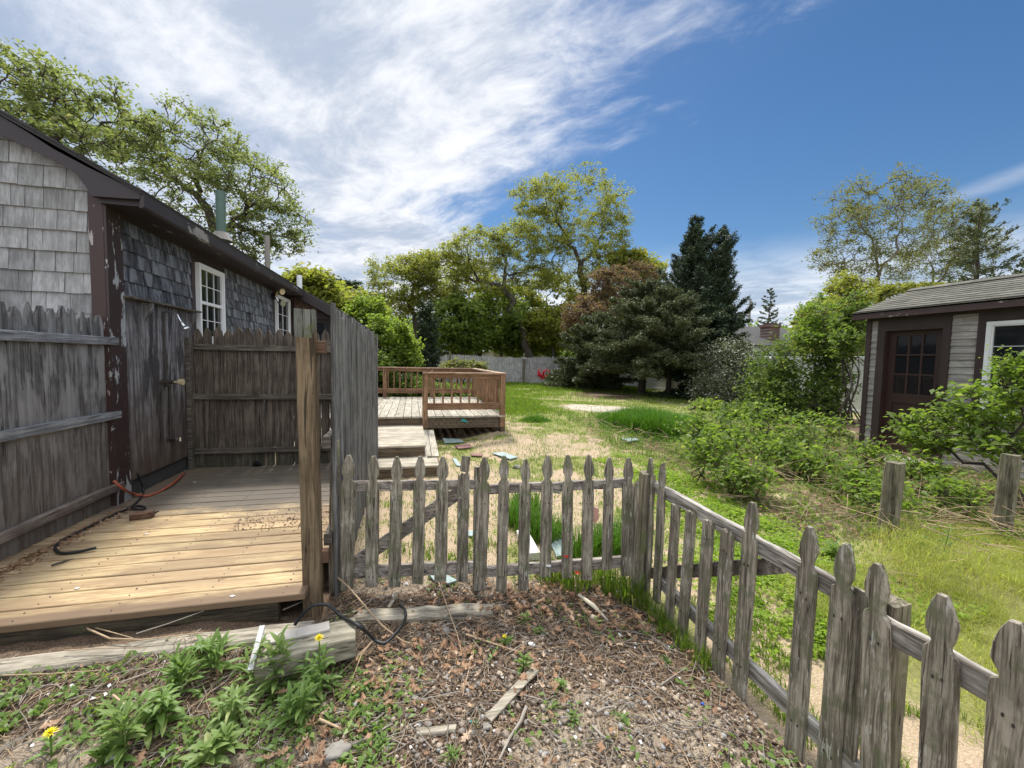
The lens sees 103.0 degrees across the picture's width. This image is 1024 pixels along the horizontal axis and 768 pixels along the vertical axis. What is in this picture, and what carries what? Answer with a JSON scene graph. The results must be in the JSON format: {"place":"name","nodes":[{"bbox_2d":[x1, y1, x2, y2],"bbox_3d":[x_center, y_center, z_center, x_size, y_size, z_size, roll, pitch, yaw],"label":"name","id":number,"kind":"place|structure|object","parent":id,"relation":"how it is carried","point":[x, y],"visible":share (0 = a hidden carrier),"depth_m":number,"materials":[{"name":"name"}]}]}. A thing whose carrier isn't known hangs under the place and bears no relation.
{"place":"outdoors","nodes":[
{"label":"outdoors","id":0,"kind":"place"},
{"bbox_2d":[0,375,1023,767],"bbox_3d":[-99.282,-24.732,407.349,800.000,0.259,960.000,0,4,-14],"label":"ground","id":1,"kind":"structure","parent":0,"point":[970,753],"depth_m":2.10,"materials":[{"name":"soil"}]},
{"bbox_2d":[0,301,124,559],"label":"board fence","id":2,"kind":"object","parent":1,"relation":"on","point":[55,416],"visible":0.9,"depth_m":2.91,"materials":[{"name":"wood"}]},
{"bbox_2d":[0,37,174,181],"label":"oak tree","id":3,"kind":"object","parent":1,"relation":"on","point":[65,115],"visible":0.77,"depth_m":10.01,"materials":[{"name":"green plant"}]},
{"bbox_2d":[82,733,136,767],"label":"leafy weed","id":4,"kind":"object","parent":1,"relation":"on","point":[102,753],"visible":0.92,"depth_m":1.44,"materials":[{"name":"green plant"}]},
{"bbox_2d":[71,690,157,767],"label":"leafy weed","id":5,"kind":"object","parent":1,"relation":"on","point":[121,725],"visible":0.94,"depth_m":1.47,"materials":[{"name":"green plant"}]},
{"bbox_2d":[117,683,190,749],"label":"leafy weed","id":6,"kind":"object","parent":1,"relation":"on","point":[163,708],"visible":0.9,"depth_m":1.56,"materials":[{"name":"green plant"}]},
{"bbox_2d":[0,620,314,679],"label":"landscape timber","id":7,"kind":"object","parent":1,"relation":"on","point":[60,659],"visible":0.45,"depth_m":1.92,"materials":[{"name":"wood"}]},
{"bbox_2d":[0,463,329,645],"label":"shower platform","id":8,"kind":"structure","parent":1,"relation":"on","point":[190,553],"depth_m":2.57,"materials":[{"name":"brown wood"}]},
{"bbox_2d":[0,506,132,581],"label":"fence foot litter","id":9,"kind":"object","parent":8,"relation":"on","point":[14,566],"visible":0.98,"depth_m":2.71,"materials":[{"name":"brown plant"}]},
{"bbox_2d":[145,641,209,702],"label":"leafy weed","id":10,"kind":"object","parent":1,"relation":"on","point":[180,666],"visible":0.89,"depth_m":1.75,"materials":[{"name":"green plant"}]},
{"bbox_2d":[0,109,370,505],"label":"shingle house","id":11,"kind":"structure","parent":1,"relation":"on","point":[129,263],"depth_m":3.65,"materials":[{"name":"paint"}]},
{"bbox_2d":[160,311,188,440],"bbox_3d":[-3.456,-0.068,4.233,0.265,1.372,0.266,0,4,-14],"label":"outdoor shower","id":12,"kind":"object","parent":11,"relation":"attached to","point":[165,382],"visible":1,"depth_m":4.17,"materials":[{"name":"silver metal"}]},
{"bbox_2d":[195,262,225,343],"bbox_3d":[-3.778,-0.979,5.137,0.062,0.945,0.710,0,3,-14],"label":"window","id":13,"kind":"structure","parent":11,"relation":"in","point":[209,282],"depth_m":5.11,"materials":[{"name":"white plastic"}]},
{"bbox_2d":[76,88,319,265],"bbox_3d":[-9.666,-3.996,12.829,6.721,9.288,3.455,0,4,-14],"label":"oak tree","id":14,"kind":"object","parent":1,"relation":"on","point":[210,176],"visible":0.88,"depth_m":12.54,"materials":[{"name":"green plant"}]},
{"bbox_2d":[177,720,247,767],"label":"leafy weed","id":15,"kind":"object","parent":1,"relation":"on","point":[217,744],"visible":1,"depth_m":1.49,"materials":[{"name":"green plant"}]},
{"bbox_2d":[187,626,246,674],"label":"leafy weed","id":16,"kind":"object","parent":1,"relation":"on","point":[216,650],"visible":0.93,"depth_m":1.88,"materials":[{"name":"green plant"}]},
{"bbox_2d":[201,678,260,740],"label":"leafy weed","id":17,"kind":"object","parent":1,"relation":"on","point":[235,706],"visible":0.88,"depth_m":1.64,"materials":[{"name":"green plant"}]},
{"bbox_2d":[185,326,331,469],"bbox_3d":[-2.756,0.232,4.890,1.933,1.807,0.129,0,4,-14],"label":"board fence","id":18,"kind":"object","parent":1,"relation":"on","point":[243,400],"visible":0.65,"depth_m":4.83,"materials":[{"name":"wood"}]},
{"bbox_2d":[248,624,305,703],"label":"leafy weed","id":19,"kind":"object","parent":1,"relation":"on","point":[281,643],"visible":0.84,"depth_m":1.84,"materials":[{"name":"green plant"}]},
{"bbox_2d":[258,675,337,742],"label":"leafy weed","id":20,"kind":"object","parent":1,"relation":"on","point":[291,702],"visible":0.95,"depth_m":1.67,"materials":[{"name":"green plant"}]},
{"bbox_2d":[294,308,329,617],"bbox_3d":[-1.161,0.506,2.374,0.164,1.864,0.094,0,4,-14],"label":"fence post","id":21,"kind":"object","parent":1,"relation":"on","point":[309,347],"visible":0.96,"depth_m":2.33,"materials":[{"name":"brown wood"}]},
{"bbox_2d":[278,261,352,309],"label":"yard tree","id":22,"kind":"object","parent":1,"relation":"on","point":[323,286],"visible":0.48,"depth_m":19.36,"materials":[{"name":"green plant"}]},
{"bbox_2d":[292,644,341,706],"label":"leafy weed","id":23,"kind":"object","parent":1,"relation":"on","point":[315,672],"visible":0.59,"depth_m":1.82,"materials":[{"name":"green plant"}]},
{"bbox_2d":[322,301,377,596],"bbox_3d":[-1.472,0.335,3.991,0.091,1.851,3.156,0,4,-14],"label":"slat fence","id":24,"kind":"object","parent":1,"relation":"on","point":[352,348],"visible":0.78,"depth_m":3.14,"materials":[{"name":"wood"}]},
{"bbox_2d":[329,439,474,592],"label":"picket gate","id":25,"kind":"structure","parent":24,"relation":"attached to","point":[362,564],"depth_m":2.55,"materials":[{"name":"wood"}]},
{"bbox_2d":[294,425,439,479],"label":"wooden steps","id":26,"kind":"structure","parent":1,"relation":"on","point":[403,442],"depth_m":5.60,"materials":[{"name":"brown wood"}]},
{"bbox_2d":[339,285,397,348],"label":"leafy bush","id":27,"kind":"object","parent":1,"relation":"on","point":[362,307],"visible":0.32,"depth_m":13.81,"materials":[{"name":"green plant"}]},
{"bbox_2d":[357,308,428,378],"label":"leafy bush","id":28,"kind":"object","parent":1,"relation":"on","point":[399,348],"visible":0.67,"depth_m":12.21,"materials":[{"name":"green plant"}]},
{"bbox_2d":[0,573,801,767],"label":"bark mulch","id":29,"kind":"object","parent":1,"relation":"on","point":[477,755],"visible":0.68,"depth_m":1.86,"materials":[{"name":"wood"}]},
{"bbox_2d":[254,617,355,682],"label":"wooden beam","id":30,"kind":"structure","parent":29,"relation":"on","point":[339,637],"depth_m":1.93,"materials":[{"name":"wood"}]},
{"bbox_2d":[262,621,329,646],"bbox_3d":[-1.059,1.222,1.994,0.309,0.021,0.079,0,4,-21],"label":"thin board","id":31,"kind":"object","parent":30,"relation":"on","point":[310,630],"visible":0.73,"depth_m":2.00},
{"bbox_2d":[293,603,406,644],"bbox_3d":[-0.823,1.243,2.140,0.572,0.169,0.286,-1,4,-29],"label":"garden hose","id":32,"kind":"object","parent":30,"relation":"on","point":[358,625],"visible":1,"depth_m":2.13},
{"bbox_2d":[357,248,450,339],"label":"oak tree","id":33,"kind":"object","parent":1,"relation":"on","point":[409,272],"visible":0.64,"depth_m":27.89,"materials":[{"name":"green plant"}]},
{"bbox_2d":[0,572,812,767],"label":"chickweed","id":34,"kind":"object","parent":1,"relation":"on","point":[189,741],"visible":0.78,"depth_m":1.65,"materials":[{"name":"green plant"}]},
{"bbox_2d":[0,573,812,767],"bbox_3d":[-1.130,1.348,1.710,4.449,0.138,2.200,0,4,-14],"label":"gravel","id":35,"kind":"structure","parent":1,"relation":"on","point":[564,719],"depth_m":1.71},
{"bbox_2d":[39,574,784,767],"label":"dry oak leaves","id":36,"kind":"object","parent":1,"relation":"on","point":[318,756],"visible":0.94,"depth_m":2.02,"materials":[{"name":"brown plant"}]},
{"bbox_2d":[321,367,506,435],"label":"wooden deck","id":37,"kind":"structure","parent":1,"relation":"on","point":[458,413],"depth_m":7.62,"materials":[{"name":"brown wood"}]},
{"bbox_2d":[355,603,492,623],"bbox_3d":[-0.506,1.356,2.386,0.811,0.080,0.110,1,3,-6],"label":"landscape timber","id":38,"kind":"object","parent":1,"relation":"on","point":[420,613],"visible":0.72,"depth_m":2.36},
{"bbox_2d":[409,297,448,382],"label":"juniper tree","id":39,"kind":"object","parent":1,"relation":"on","point":[430,325],"visible":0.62,"depth_m":19.29,"materials":[{"name":"green plant"}]},
{"bbox_2d":[425,289,494,357],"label":"yard tree","id":40,"kind":"object","parent":1,"relation":"on","point":[460,329],"visible":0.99,"depth_m":27.14,"materials":[{"name":"green plant"}]},
{"bbox_2d":[413,215,555,368],"bbox_3d":[-1.839,-6.011,29.069,10.258,11.667,5.052,0,4,-14],"label":"oak tree","id":41,"kind":"object","parent":1,"relation":"on","point":[478,264],"visible":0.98,"depth_m":28.43,"materials":[{"name":"green plant"}]},
{"bbox_2d":[402,351,574,382],"bbox_3d":[-2.209,-0.972,25.316,17.690,2.050,0.182,0,4,-14],"label":"stockade fence","id":42,"kind":"object","parent":1,"relation":"on","point":[525,364],"visible":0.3,"depth_m":25.98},
{"bbox_2d":[467,287,535,357],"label":"yard tree","id":43,"kind":"object","parent":1,"relation":"on","point":[499,328],"visible":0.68,"depth_m":29.64,"materials":[{"name":"green plant"}]},
{"bbox_2d":[432,259,579,360],"bbox_3d":[-0.082,-5.524,34.551,15.152,10.135,5.818,0,4,-14],"label":"oak tree","id":44,"kind":"object","parent":1,"relation":"on","point":[536,301],"visible":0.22,"depth_m":33.85,"materials":[{"name":"green plant"}]},
{"bbox_2d":[485,668,538,721],"bbox_3d":[0.008,1.378,1.824,0.043,0.009,0.359,4,4,37],"label":"wooden lath","id":45,"kind":"object","parent":1,"relation":"on","point":[500,705],"visible":0.98,"depth_m":1.79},
{"bbox_2d":[494,492,577,544],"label":"grass tuft","id":46,"kind":"object","parent":1,"relation":"on","point":[513,519],"visible":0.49,"depth_m":3.53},
{"bbox_2d":[517,301,577,357],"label":"yard tree","id":47,"kind":"object","parent":1,"relation":"on","point":[543,321],"visible":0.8,"depth_m":29.40,"materials":[{"name":"green plant"}]},
{"bbox_2d":[473,455,633,591],"bbox_3d":[0.266,0.892,2.618,1.031,0.903,0.080,1,3,-2],"label":"picket fence","id":48,"kind":"object","parent":1,"relation":"on","point":[523,568],"visible":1,"depth_m":2.58,"materials":[{"name":"wood"}]},
{"bbox_2d":[505,159,639,321],"bbox_3d":[4.594,-8.730,32.336,8.900,17.021,10.646,4,5,42],"label":"oak tree","id":49,"kind":"object","parent":1,"relation":"on","point":[543,210],"visible":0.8,"depth_m":31.34,"materials":[{"name":"green plant"}]},
{"bbox_2d":[553,507,621,557],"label":"grass tuft","id":50,"kind":"object","parent":1,"relation":"on","point":[597,541],"visible":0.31,"depth_m":3.14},
{"bbox_2d":[541,311,638,390],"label":"cedar tree","id":51,"kind":"object","parent":1,"relation":"on","point":[569,375],"visible":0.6,"depth_m":20.95,"materials":[{"name":"green plant"}]},
{"bbox_2d":[529,546,664,608],"bbox_3d":[0.533,1.253,2.730,0.959,0.241,0.484,3,4,25],"label":"grass tuft","id":52,"kind":"object","parent":1,"relation":"on","point":[622,582],"visible":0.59,"depth_m":2.65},
{"bbox_2d":[556,257,665,335],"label":"maroon tree","id":53,"kind":"object","parent":1,"relation":"on","point":[592,305],"visible":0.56,"depth_m":25.07,"materials":[{"name":"brown plant"}]},
{"bbox_2d":[599,246,668,282],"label":"yard tree","id":54,"kind":"object","parent":1,"relation":"on","point":[633,254],"visible":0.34,"depth_m":31.87,"materials":[{"name":"green plant"}]},
{"bbox_2d":[575,272,704,394],"bbox_3d":[6.030,-2.218,18.754,6.119,5.464,6.666,0,4,-14],"label":"cedar tree","id":55,"kind":"object","parent":1,"relation":"on","point":[627,309],"visible":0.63,"depth_m":17.75,"materials":[{"name":"green plant"}]},
{"bbox_2d":[630,470,655,598],"bbox_3d":[0.836,1.041,2.641,0.135,0.964,0.099,1,3,-3],"label":"fence post","id":56,"kind":"object","parent":1,"relation":"on","point":[640,525],"visible":0.67,"depth_m":2.60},
{"bbox_2d":[596,403,719,439],"bbox_3d":[3.006,0.728,8.641,2.458,0.619,2.116,0,4,-14],"label":"tall grass patch","id":57,"kind":"object","parent":1,"relation":"on","point":[638,418],"visible":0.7,"depth_m":8.10,"materials":[{"name":"plant"}]},
{"bbox_2d":[599,287,746,397],"bbox_3d":[6.790,-1.759,17.363,5.452,4.733,5.205,0,4,-14],"label":"cedar tree","id":58,"kind":"object","parent":1,"relation":"on","point":[680,321],"visible":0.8,"depth_m":16.33,"materials":[{"name":"green plant"}]},
{"bbox_2d":[634,589,715,672],"bbox_3d":[0.882,1.356,2.275,0.258,0.137,0.674,0,4,-19],"label":"grass tuft","id":59,"kind":"object","parent":1,"relation":"on","point":[685,644],"visible":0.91,"depth_m":2.25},
{"bbox_2d":[355,418,1023,578],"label":"yard clover","id":60,"kind":"object","parent":1,"relation":"on","point":[635,482],"visible":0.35,"depth_m":5.16,"materials":[{"name":"green plant"}]},
{"bbox_2d":[663,397,715,456],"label":"bramble bush","id":61,"kind":"object","parent":1,"relation":"on","point":[699,421],"visible":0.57,"depth_m":6.46,"materials":[{"name":"green plant"}]},
{"bbox_2d":[357,399,1023,580],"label":"yard grass","id":62,"kind":"structure","parent":1,"relation":"on","point":[578,425],"depth_m":5.68,"materials":[{"name":"plant"}]},
{"bbox_2d":[556,409,840,458],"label":"shade grass","id":63,"kind":"structure","parent":1,"relation":"on","point":[621,437],"depth_m":7.60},
{"bbox_2d":[656,213,743,332],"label":"cedar tree","id":64,"kind":"object","parent":1,"relation":"on","point":[694,262],"visible":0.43,"depth_m":18.64,"materials":[{"name":"green plant"}]},
{"bbox_2d":[641,303,774,402],"bbox_3d":[8.363,-1.336,16.921,5.215,4.105,5.160,0,4,-14],"label":"cedar tree","id":65,"kind":"object","parent":1,"relation":"on","point":[723,329],"visible":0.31,"depth_m":16.45,"materials":[{"name":"green plant"}]},
{"bbox_2d":[670,424,753,484],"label":"bramble bush","id":66,"kind":"object","parent":1,"relation":"on","point":[704,449],"visible":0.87,"depth_m":4.95,"materials":[{"name":"green plant"}]},
{"bbox_2d":[674,320,772,404],"bbox_3d":[8.428,-0.840,15.652,4.506,3.304,3.206,-1,4,-31],"label":"rhododendron bush","id":67,"kind":"object","parent":1,"relation":"on","point":[720,380],"visible":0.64,"depth_m":15.05,"materials":[{"name":"green plant"}]},
{"bbox_2d":[698,224,755,316],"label":"cedar tree","id":68,"kind":"object","parent":1,"relation":"on","point":[725,272],"visible":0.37,"depth_m":18.95,"materials":[{"name":"green plant"}]},
{"bbox_2d":[691,403,772,464],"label":"bramble bush","id":69,"kind":"object","parent":1,"relation":"on","point":[723,427],"visible":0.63,"depth_m":5.77,"materials":[{"name":"green plant"}]},
{"bbox_2d":[699,442,784,504],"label":"bramble bush","id":70,"kind":"object","parent":1,"relation":"on","point":[753,477],"visible":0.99,"depth_m":4.42,"materials":[{"name":"green plant"}]},
{"bbox_2d":[619,354,864,413],"bbox_3d":[8.961,-0.241,17.196,0.115,2.000,16.880,0,4,-17],"label":"vinyl fence","id":71,"kind":"object","parent":1,"relation":"on","point":[651,383],"visible":0.05,"depth_m":13.70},
{"bbox_2d":[727,388,791,452],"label":"bramble bush","id":72,"kind":"object","parent":1,"relation":"on","point":[763,412],"visible":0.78,"depth_m":6.73,"materials":[{"name":"green plant"}]},
{"bbox_2d":[726,430,814,474],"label":"bramble bush","id":73,"kind":"object","parent":1,"relation":"on","point":[778,448],"visible":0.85,"depth_m":5.56,"materials":[{"name":"green plant"}]},
{"bbox_2d":[734,323,812,356],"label":"white house","id":74,"kind":"structure","parent":1,"relation":"on","point":[761,333],"depth_m":21.14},
{"bbox_2d":[738,326,822,419],"bbox_3d":[7.454,-0.311,11.403,2.528,2.698,1.812,0,4,-14],"label":"wild shrub","id":75,"kind":"object","parent":1,"relation":"on","point":[782,369],"visible":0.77,"depth_m":11.27,"materials":[{"name":"green plant"}]},
{"bbox_2d":[592,452,989,665],"bbox_3d":[1.841,1.270,4.313,1.918,0.152,4.418,1,3,-6],"label":"lime groundcover","id":76,"kind":"object","parent":1,"relation":"on","point":[671,476],"visible":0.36,"depth_m":3.11,"materials":[{"name":"plant"}]},
{"bbox_2d":[570,417,1023,581],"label":"dry leaves bed","id":77,"kind":"object","parent":1,"relation":"on","point":[829,523],"visible":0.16,"depth_m":4.32,"materials":[{"name":"brown plant"}]},
{"bbox_2d":[572,400,1023,589],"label":"dead canes","id":78,"kind":"object","parent":1,"relation":"on","point":[940,509],"visible":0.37,"depth_m":4.03,"materials":[{"name":"plant"}]},
{"bbox_2d":[760,408,838,453],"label":"bramble bush","id":79,"kind":"object","parent":1,"relation":"on","point":[803,434],"visible":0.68,"depth_m":6.10,"materials":[{"name":"green plant"}]},
{"bbox_2d":[763,380,854,423],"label":"wild shrub","id":80,"kind":"object","parent":1,"relation":"on","point":[804,407],"visible":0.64,"depth_m":10.70,"materials":[{"name":"green plant"}]},
{"bbox_2d":[779,291,840,405],"bbox_3d":[8.732,-0.863,11.849,1.645,3.782,2.191,3,4,27],"label":"wild shrub","id":81,"kind":"object","parent":1,"relation":"on","point":[804,328],"visible":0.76,"depth_m":11.64,"materials":[{"name":"green plant"}]},
{"bbox_2d":[613,427,1023,556],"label":"weed cover","id":82,"kind":"object","parent":1,"relation":"on","point":[816,519],"visible":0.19,"depth_m":4.37,"materials":[{"name":"green plant"}]},
{"bbox_2d":[774,434,869,486],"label":"bramble bush","id":83,"kind":"object","parent":1,"relation":"on","point":[809,461],"visible":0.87,"depth_m":5.16,"materials":[{"name":"green plant"}]},
{"bbox_2d":[790,304,864,420],"bbox_3d":[8.744,-0.578,11.341,2.152,3.292,1.809,-1,4,-28],"label":"wild shrub","id":84,"kind":"object","parent":1,"relation":"on","point":[832,370],"visible":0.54,"depth_m":11.14,"materials":[{"name":"green plant"}]},
{"bbox_2d":[792,407,869,448],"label":"bramble bush","id":85,"kind":"object","parent":1,"relation":"on","point":[833,425],"visible":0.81,"depth_m":7.01,"materials":[{"name":"green plant"}]},
{"bbox_2d":[646,457,1023,767],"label":"picket fence","id":86,"kind":"object","parent":1,"relation":"on","point":[874,640],"visible":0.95,"depth_m":1.42,"materials":[{"name":"wood"}]},
{"bbox_2d":[786,269,883,356],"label":"maple tree","id":87,"kind":"object","parent":1,"relation":"on","point":[840,286],"visible":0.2,"depth_m":20.27,"materials":[{"name":"green plant"}]},
{"bbox_2d":[820,287,876,424],"bbox_3d":[8.927,-0.674,10.562,2.156,3.576,1.531,-2,4,-41],"label":"wild shrub","id":88,"kind":"object","parent":1,"relation":"on","point":[844,324],"visible":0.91,"depth_m":10.38,"materials":[{"name":"green plant"}]},
{"bbox_2d":[808,455,912,500],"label":"bramble bush","id":89,"kind":"object","parent":1,"relation":"on","point":[854,475],"visible":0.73,"depth_m":4.57,"materials":[{"name":"green plant"}]},
{"bbox_2d":[835,434,910,470],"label":"bramble bush","id":90,"kind":"object","parent":1,"relation":"on","point":[869,450],"visible":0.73,"depth_m":5.93,"materials":[{"name":"green plant"}]},
{"bbox_2d":[801,162,959,285],"bbox_3d":[27.495,-7.917,30.833,12.702,16.495,7.214,0,4,-14],"label":"sparse tree","id":91,"kind":"object","parent":1,"relation":"on","point":[862,210],"visible":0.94,"depth_m":30.24,"materials":[{"name":"green plant"}]},
{"bbox_2d":[828,475,941,519],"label":"bramble bush","id":92,"kind":"object","parent":1,"relation":"on","point":[874,497],"visible":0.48,"depth_m":4.00,"materials":[{"name":"green plant"}]},
{"bbox_2d":[876,461,905,538],"bbox_3d":[3.295,1.067,3.547,0.144,0.788,0.126,-1,4,-31],"label":"old post","id":93,"kind":"object","parent":1,"relation":"on","point":[892,489],"visible":0.7,"depth_m":3.50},
{"bbox_2d":[871,277,961,303],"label":"maple tree","id":94,"kind":"object","parent":1,"relation":"on","point":[892,288],"visible":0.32,"depth_m":25.75,"materials":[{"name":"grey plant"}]},
{"bbox_2d":[876,448,972,491],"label":"bramble bush","id":95,"kind":"object","parent":1,"relation":"on","point":[923,468],"visible":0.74,"depth_m":4.86,"materials":[{"name":"green plant"}]},
{"bbox_2d":[844,273,1023,481],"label":"garden shed","id":96,"kind":"structure","parent":1,"relation":"on","point":[921,342],"depth_m":6.45,"materials":[{"name":"grey wood"}]},
{"bbox_2d":[878,329,942,459],"bbox_3d":[6.564,0.152,6.693,0.120,2.064,0.783,0,3,-14],"label":"door","id":97,"kind":"structure","parent":96,"relation":"in","point":[912,357],"depth_m":6.76,"materials":[{"name":"red paint"}]},
{"bbox_2d":[980,320,1023,417],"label":"window","id":98,"kind":"structure","parent":96,"relation":"in","point":[1010,333],"depth_m":5.63,"materials":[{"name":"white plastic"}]},
{"bbox_2d":[904,472,995,521],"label":"bramble bush","id":99,"kind":"object","parent":1,"relation":"on","point":[934,485],"visible":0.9,"depth_m":4.10,"materials":[{"name":"green plant"}]},
{"bbox_2d":[881,350,1023,508],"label":"rose bush","id":100,"kind":"object","parent":1,"relation":"on","point":[987,419],"visible":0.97,"depth_m":4.56,"materials":[{"name":"green plant"}]},
{"bbox_2d":[887,194,1018,283],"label":"sparse tree","id":101,"kind":"object","parent":1,"relation":"on","point":[942,254],"visible":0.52,"depth_m":33.58,"materials":[{"name":"green plant"}]},
{"bbox_2d":[929,197,1023,282],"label":"pine tree","id":102,"kind":"object","parent":1,"relation":"on","point":[976,250],"visible":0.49,"depth_m":21.87,"materials":[{"name":"green plant"}]},
{"bbox_2d":[991,453,1021,537],"bbox_3d":[4.480,1.056,3.697,0.146,0.848,0.128,-1,4,-31],"label":"old post","id":103,"kind":"object","parent":1,"relation":"on","point":[1008,480],"visible":0.81,"depth_m":3.66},
{"bbox_2d":[0,0,1023,327],"label":"sky","id":104,"kind":"structure","parent":0,"point":[403,124],"materials":[{"name":"blue"}]},
{"bbox_2d":[476,395,572,417],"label":"grass patch","id":105,"kind":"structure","parent":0,"point":[529,405],"depth_m":11.07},
{"bbox_2d":[410,381,725,404],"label":"grass","id":106,"kind":"structure","parent":0,"point":[522,385],"depth_m":18.86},
{"bbox_2d":[664,585,984,767],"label":"fence side grass","id":107,"kind":"structure","parent":0,"point":[754,686],"depth_m":2.17,"materials":[{"name":"plant"}]},
{"bbox_2d":[738,502,1023,744],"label":"fine grass","id":108,"kind":"structure","parent":0,"point":[1017,576],"depth_m":2.79,"materials":[{"name":"plant"}]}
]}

